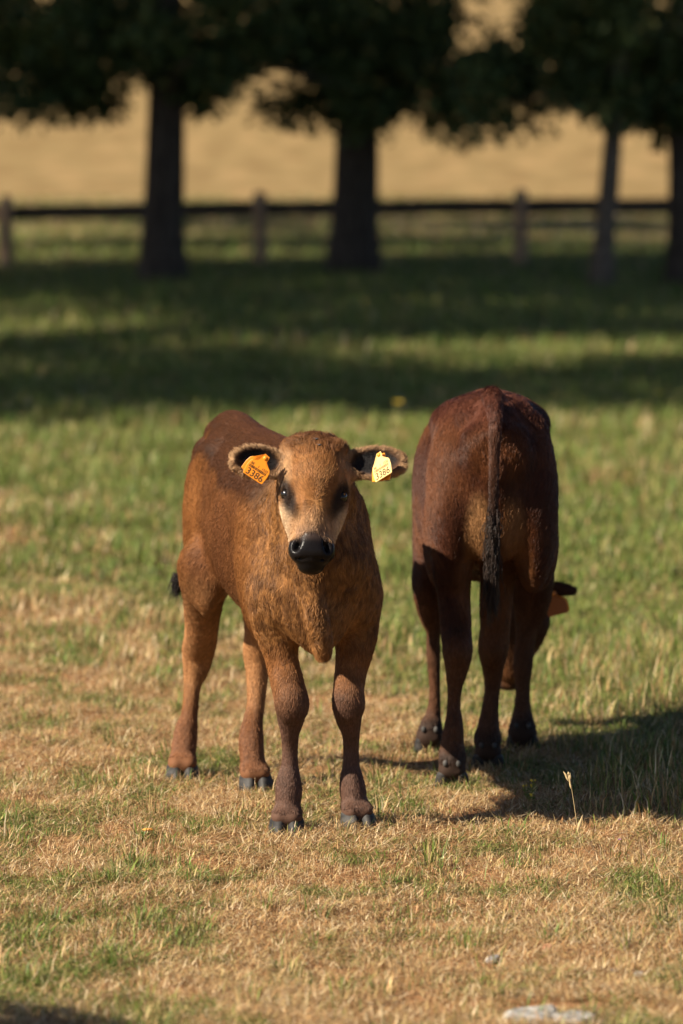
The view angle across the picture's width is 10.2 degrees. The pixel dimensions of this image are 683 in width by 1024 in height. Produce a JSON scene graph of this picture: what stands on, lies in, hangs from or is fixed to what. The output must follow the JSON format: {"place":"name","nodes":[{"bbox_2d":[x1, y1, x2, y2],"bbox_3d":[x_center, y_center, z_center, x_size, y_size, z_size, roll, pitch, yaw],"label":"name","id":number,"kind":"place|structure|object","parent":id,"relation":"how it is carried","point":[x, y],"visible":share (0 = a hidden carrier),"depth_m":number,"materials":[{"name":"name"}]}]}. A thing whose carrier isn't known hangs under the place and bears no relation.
{"place":"outdoors","nodes":[
{"label":"outdoors","id":0,"kind":"place"},
{"bbox_2d":[0,0,669,198],"bbox_3d":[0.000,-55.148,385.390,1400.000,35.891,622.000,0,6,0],"label":"hillside field","id":1,"kind":"structure","parent":0,"point":[231,154],"depth_m":101.43,"materials":[{"name":"beige plant"}]},
{"bbox_2d":[0,192,682,1023],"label":"pasture ground","id":2,"kind":"structure","parent":0,"point":[206,861],"depth_m":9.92,"materials":[{"name":"green plant"}]},
{"bbox_2d":[0,0,384,284],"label":"shade tree","id":3,"kind":"object","parent":2,"relation":"on","point":[58,53],"visible":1,"depth_m":38.40,"materials":[{"name":"green plant"}]},
{"bbox_2d":[165,410,410,837],"bbox_3d":[-0.200,0.248,9.457,0.408,0.968,1.361,-2,6,-16],"label":"calf","id":4,"kind":"object","parent":2,"relation":"on","point":[278,547],"visible":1,"depth_m":9.09},
{"bbox_2d":[0,189,667,270],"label":"rail fence","id":5,"kind":"object","parent":2,"relation":"on","point":[520,207],"visible":0.85,"depth_m":43.56,"materials":[{"name":"brown wood"}]},
{"bbox_2d":[189,0,521,276],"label":"shade tree","id":6,"kind":"object","parent":2,"relation":"on","point":[405,48],"visible":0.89,"depth_m":39.31,"materials":[{"name":"green plant"}]},
{"bbox_2d":[485,954,500,963],"bbox_3d":[0.307,0.907,7.766,0.033,0.020,0.032,4,7,35],"label":"pebble","id":7,"kind":"object","parent":2,"relation":"on","point":[490,959],"visible":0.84,"depth_m":7.76,"materials":[{"name":"grey stone"}]},
{"bbox_2d":[411,383,577,787],"bbox_3d":[0.382,0.146,10.206,0.432,1.026,1.143,1,6,7],"label":"calf","id":8,"kind":"object","parent":2,"relation":"on","point":[485,495],"visible":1,"depth_m":9.78},
{"bbox_2d":[521,779,536,804],"bbox_3d":[0.466,0.696,9.515,0.039,0.070,0.036,2,6,23],"label":"weed","id":9,"kind":"object","parent":2,"relation":"on","point":[529,796],"visible":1,"depth_m":9.51,"materials":[{"name":"green plant"}]},
{"bbox_2d":[502,1004,557,1023],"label":"stone slab","id":10,"kind":"structure","parent":2,"relation":"on","point":[533,1015],"depth_m":7.23,"materials":[{"name":"grey stone"}]},
{"bbox_2d":[442,0,682,287],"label":"shade tree","id":11,"kind":"object","parent":2,"relation":"on","point":[575,77],"visible":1,"depth_m":37.76,"materials":[{"name":"green plant"}]},
{"bbox_2d":[563,771,582,847],"bbox_3d":[0.539,0.697,8.949,0.047,0.189,0.005,0,6,0],"label":"seed stalk","id":12,"kind":"object","parent":2,"relation":"on","point":[568,777],"visible":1,"depth_m":8.95,"materials":[{"name":"beige plant"}]},
{"bbox_2d":[552,1010,598,1023],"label":"stone slab","id":13,"kind":"structure","parent":2,"relation":"on","point":[578,1014],"depth_m":7.21,"materials":[{"name":"grey stone"}]},
{"bbox_2d":[499,0,682,287],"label":"shade tree","id":14,"kind":"object","parent":2,"relation":"on","point":[667,104],"visible":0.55,"depth_m":38.20,"materials":[{"name":"green plant"}]}
]}

